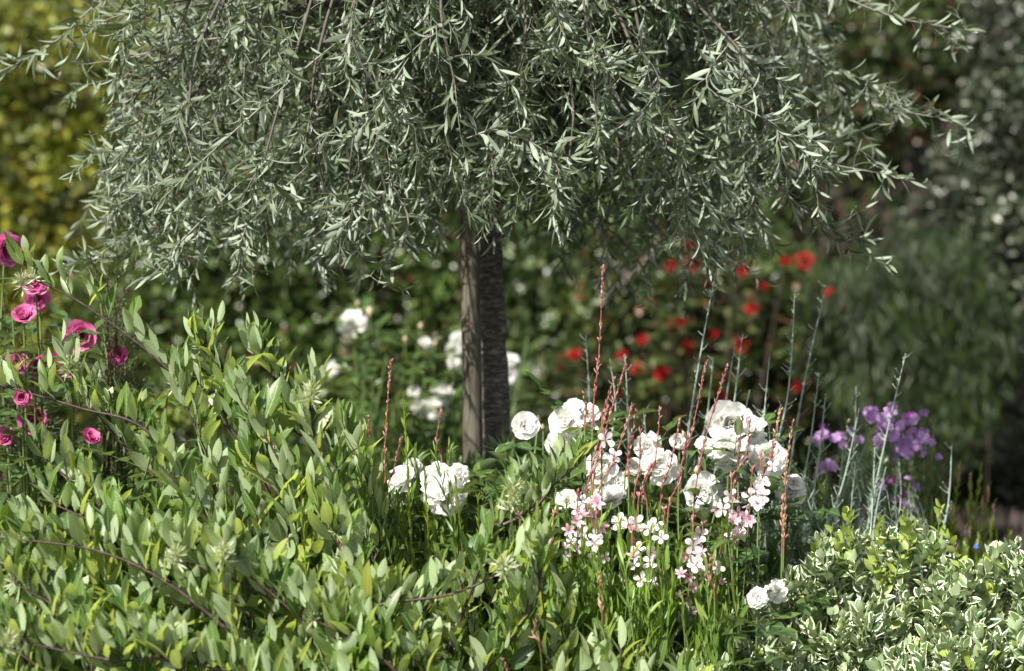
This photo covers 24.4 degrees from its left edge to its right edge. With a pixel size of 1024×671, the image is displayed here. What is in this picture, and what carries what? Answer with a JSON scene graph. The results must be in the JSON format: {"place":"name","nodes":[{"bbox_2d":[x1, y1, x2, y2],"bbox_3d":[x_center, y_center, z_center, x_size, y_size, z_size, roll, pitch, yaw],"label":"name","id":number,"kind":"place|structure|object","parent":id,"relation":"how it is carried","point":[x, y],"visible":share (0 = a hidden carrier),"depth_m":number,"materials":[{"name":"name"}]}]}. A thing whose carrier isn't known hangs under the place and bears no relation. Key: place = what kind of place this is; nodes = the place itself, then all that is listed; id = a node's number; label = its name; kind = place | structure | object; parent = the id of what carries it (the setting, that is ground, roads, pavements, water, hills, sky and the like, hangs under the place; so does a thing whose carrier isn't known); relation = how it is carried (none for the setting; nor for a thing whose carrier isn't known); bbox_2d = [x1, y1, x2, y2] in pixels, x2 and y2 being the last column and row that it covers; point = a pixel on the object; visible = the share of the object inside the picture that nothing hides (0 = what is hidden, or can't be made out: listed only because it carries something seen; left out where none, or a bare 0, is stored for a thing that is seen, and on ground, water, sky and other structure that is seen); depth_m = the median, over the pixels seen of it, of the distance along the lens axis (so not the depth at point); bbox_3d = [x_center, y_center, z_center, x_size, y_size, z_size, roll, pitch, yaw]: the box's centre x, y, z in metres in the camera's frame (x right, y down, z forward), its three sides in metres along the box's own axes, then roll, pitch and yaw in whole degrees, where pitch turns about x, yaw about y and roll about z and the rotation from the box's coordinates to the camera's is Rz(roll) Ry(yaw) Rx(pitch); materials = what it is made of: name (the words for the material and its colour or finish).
{"place":"outdoors","nodes":[
{"label":"outdoors","id":0,"kind":"place"},
{"bbox_2d":[245,541,269,639],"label":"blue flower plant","id":1,"kind":"object","parent":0,"point":[264,631],"visible":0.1,"depth_m":4.45,"materials":[{"name":"green plant"}]},
{"bbox_2d":[0,0,1023,670],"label":"ground","id":2,"kind":"structure","parent":0,"point":[1000,526],"depth_m":14.76,"materials":[{"name":"soil"}]},
{"bbox_2d":[0,289,84,610],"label":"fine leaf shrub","id":3,"kind":"object","parent":2,"relation":"on","point":[13,450],"visible":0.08,"depth_m":4.84,"materials":[{"name":"green plant"}]},
{"bbox_2d":[0,0,161,483],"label":"background tree","id":4,"kind":"object","parent":2,"relation":"on","point":[82,205],"visible":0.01,"depth_m":12.25,"materials":[{"name":"green plant"}]},
{"bbox_2d":[0,0,215,493],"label":"golden shrub","id":5,"kind":"object","parent":2,"relation":"on","point":[23,93],"visible":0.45,"depth_m":9.13,"materials":[{"name":"yellow plant"}]},
{"bbox_2d":[79,242,166,544],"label":"fine leaf shrub","id":6,"kind":"object","parent":2,"relation":"on","point":[117,340],"visible":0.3,"depth_m":4.69,"materials":[{"name":"green plant"}]},
{"bbox_2d":[0,231,254,637],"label":"pink rose bush","id":7,"kind":"object","parent":2,"relation":"on","point":[33,410],"visible":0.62,"depth_m":4.59,"materials":[{"name":"green plant"}]},
{"bbox_2d":[118,370,196,507],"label":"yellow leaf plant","id":8,"kind":"object","parent":2,"relation":"on","point":[177,416],"visible":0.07,"depth_m":6.20,"materials":[{"name":"plant"}]},
{"bbox_2d":[0,0,449,487],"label":"background tree","id":9,"kind":"object","parent":2,"relation":"on","point":[156,370],"visible":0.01,"depth_m":12.17,"materials":[{"name":"green plant"}]},
{"bbox_2d":[0,231,458,670],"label":"grey leaf bush","id":10,"kind":"object","parent":2,"relation":"on","point":[96,612],"visible":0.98,"depth_m":4.04,"materials":[{"name":"plant"}]},
{"bbox_2d":[51,98,516,516],"bbox_3d":[-0.857,0.029,8.918,1.760,1.858,0.748,0,3,0],"label":"glossy hedge","id":11,"kind":"object","parent":2,"relation":"on","point":[414,311],"visible":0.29,"depth_m":8.79,"materials":[{"name":"green plant"}]},
{"bbox_2d":[190,294,547,558],"bbox_3d":[-0.452,0.504,6.121,0.832,1.200,1.494,3,4,41],"label":"white rose bush","id":12,"kind":"object","parent":2,"relation":"on","point":[434,399],"visible":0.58,"depth_m":6.25,"materials":[{"name":"green plant"}]},
{"bbox_2d":[296,393,485,634],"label":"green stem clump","id":13,"kind":"object","parent":2,"relation":"on","point":[427,548],"visible":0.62,"depth_m":4.24,"materials":[{"name":"green plant"}]},
{"bbox_2d":[386,492,405,559],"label":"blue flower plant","id":14,"kind":"object","parent":2,"relation":"on","point":[389,513],"visible":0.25,"depth_m":4.54,"materials":[{"name":"green plant"}]},
{"bbox_2d":[277,359,520,654],"bbox_3d":[-0.227,0.609,4.360,0.485,1.128,0.852,0,3,0],"label":"flowering spike plant","id":15,"kind":"object","parent":2,"relation":"on","point":[435,528],"visible":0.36,"depth_m":4.39,"materials":[{"name":"green plant"}]},
{"bbox_2d":[413,513,423,572],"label":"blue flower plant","id":16,"kind":"object","parent":2,"relation":"on","point":[418,528],"visible":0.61,"depth_m":4.58,"materials":[{"name":"green plant"}]},
{"bbox_2d":[2,415,847,668],"bbox_3d":[-0.332,0.620,5.468,2.540,0.988,1.890,0,3,0],"label":"ground cover","id":17,"kind":"object","parent":2,"relation":"on","point":[774,558],"depth_m":4.91,"materials":[{"name":"green plant"}]},
{"bbox_2d":[186,0,713,471],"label":"background tree","id":18,"kind":"object","parent":2,"relation":"on","point":[445,319],"visible":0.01,"depth_m":12.26,"materials":[{"name":"green plant"}]},
{"bbox_2d":[459,159,482,633],"bbox_3d":[-0.085,0.390,4.952,0.053,1.564,0.043,0,3,0],"label":"tree stake","id":19,"kind":"object","parent":2,"relation":"on","point":[471,344],"visible":0.37,"depth_m":4.92,"materials":[{"name":"brown wood"}]},
{"bbox_2d":[0,0,985,617],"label":"weeping pear tree","id":20,"kind":"object","parent":2,"relation":"on","point":[404,96],"visible":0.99,"depth_m":4.61,"materials":[{"name":"green plant"}]},
{"bbox_2d":[328,423,710,670],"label":"grey leaf bush","id":21,"kind":"object","parent":2,"relation":"on","point":[483,650],"visible":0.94,"depth_m":4.06,"materials":[{"name":"plant"}]},
{"bbox_2d":[434,426,608,605],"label":"broad leaf sprig","id":22,"kind":"object","parent":2,"relation":"on","point":[472,499],"visible":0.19,"depth_m":4.77,"materials":[{"name":"green plant"}]},
{"bbox_2d":[351,458,715,637],"bbox_3d":[-0.036,0.702,4.683,0.749,0.955,0.518,-2,4,-33],"label":"white rose bush","id":23,"kind":"object","parent":2,"relation":"on","point":[435,494],"visible":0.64,"depth_m":4.49,"materials":[{"name":"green plant"}]},
{"bbox_2d":[359,371,748,643],"bbox_3d":[0.171,0.621,4.636,0.899,1.120,0.704,2,4,33],"label":"white rose bush","id":24,"kind":"object","parent":2,"relation":"on","point":[563,419],"visible":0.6,"depth_m":4.50,"materials":[{"name":"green plant"}]},
{"bbox_2d":[485,264,684,670],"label":"flowering spike plant","id":25,"kind":"object","parent":2,"relation":"on","point":[594,541],"visible":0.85,"depth_m":4.19,"materials":[{"name":"green plant"}]},
{"bbox_2d":[554,334,649,572],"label":"flowering plant","id":26,"kind":"object","parent":2,"relation":"on","point":[612,428],"visible":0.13,"depth_m":4.70,"materials":[{"name":"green plant"}]},
{"bbox_2d":[451,121,760,476],"bbox_3d":[0.327,0.048,8.963,1.228,1.815,0.586,0,3,0],"label":"leafy shrub","id":27,"kind":"object","parent":2,"relation":"on","point":[539,318],"visible":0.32,"depth_m":8.90,"materials":[{"name":"green plant"}]},
{"bbox_2d":[576,221,662,392],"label":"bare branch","id":28,"kind":"object","parent":2,"relation":"on","point":[625,283],"visible":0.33,"depth_m":8.23,"materials":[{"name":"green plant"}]},
{"bbox_2d":[458,400,839,670],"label":"white rose bush","id":29,"kind":"object","parent":2,"relation":"on","point":[721,446],"visible":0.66,"depth_m":4.44,"materials":[{"name":"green plant"}]},
{"bbox_2d":[525,195,876,585],"bbox_3d":[0.673,0.244,8.336,1.367,1.487,0.944,0,3,0],"label":"red rose bush","id":30,"kind":"object","parent":2,"relation":"on","point":[655,383],"visible":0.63,"depth_m":8.36,"materials":[{"name":"green plant"}]},
{"bbox_2d":[622,359,793,670],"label":"flowering spike plant","id":31,"kind":"object","parent":2,"relation":"on","point":[714,594],"visible":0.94,"depth_m":4.21,"materials":[{"name":"green plant"}]},
{"bbox_2d":[526,0,958,477],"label":"background tree","id":32,"kind":"object","parent":2,"relation":"on","point":[785,215],"visible":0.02,"depth_m":12.11,"materials":[{"name":"green plant"}]},
{"bbox_2d":[669,269,834,598],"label":"grey spire plant","id":33,"kind":"object","parent":2,"relation":"on","point":[765,510],"visible":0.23,"depth_m":4.71,"materials":[{"name":"green plant"}]},
{"bbox_2d":[661,498,1023,670],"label":"variegated bush","id":34,"kind":"object","parent":2,"relation":"on","point":[928,645],"visible":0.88,"depth_m":4.36,"materials":[{"name":"green plant"}]},
{"bbox_2d":[767,351,955,669],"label":"grey spire plant","id":35,"kind":"object","parent":2,"relation":"on","point":[872,497],"visible":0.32,"depth_m":4.80,"materials":[{"name":"green plant"}]},
{"bbox_2d":[738,0,992,529],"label":"olive shrub","id":36,"kind":"object","parent":2,"relation":"on","point":[901,61],"visible":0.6,"depth_m":10.09,"materials":[{"name":"plant"}]},
{"bbox_2d":[711,0,1023,476],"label":"background tree","id":37,"kind":"object","parent":2,"relation":"on","point":[921,150],"visible":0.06,"depth_m":12.55,"materials":[{"name":"green plant"}]},
{"bbox_2d":[803,402,948,666],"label":"purple flower bush","id":38,"kind":"object","parent":2,"relation":"on","point":[912,441],"visible":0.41,"depth_m":5.09,"materials":[{"name":"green plant"}]},
{"bbox_2d":[783,210,1023,550],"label":"drooping mound","id":39,"kind":"object","parent":2,"relation":"on","point":[873,332],"visible":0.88,"depth_m":8.10,"materials":[{"name":"green plant"}]},
{"bbox_2d":[854,363,1023,553],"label":"dark shrub","id":40,"kind":"object","parent":2,"relation":"on","point":[1003,501],"visible":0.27,"depth_m":8.98,"materials":[{"name":"green plant"}]},
{"bbox_2d":[892,0,1023,506],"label":"grey leaf shrub","id":41,"kind":"object","parent":2,"relation":"on","point":[1002,83],"visible":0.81,"depth_m":8.53,"materials":[{"name":"plant"}]},
{"bbox_2d":[913,425,1013,670],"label":"green weed clump","id":42,"kind":"object","parent":2,"relation":"on","point":[969,538],"visible":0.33,"depth_m":5.20,"materials":[{"name":"green plant"}]},
{"bbox_2d":[963,531,978,650],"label":"blue flower plant","id":43,"kind":"object","parent":2,"relation":"on","point":[976,545],"visible":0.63,"depth_m":4.93,"materials":[{"name":"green plant"}]}
]}

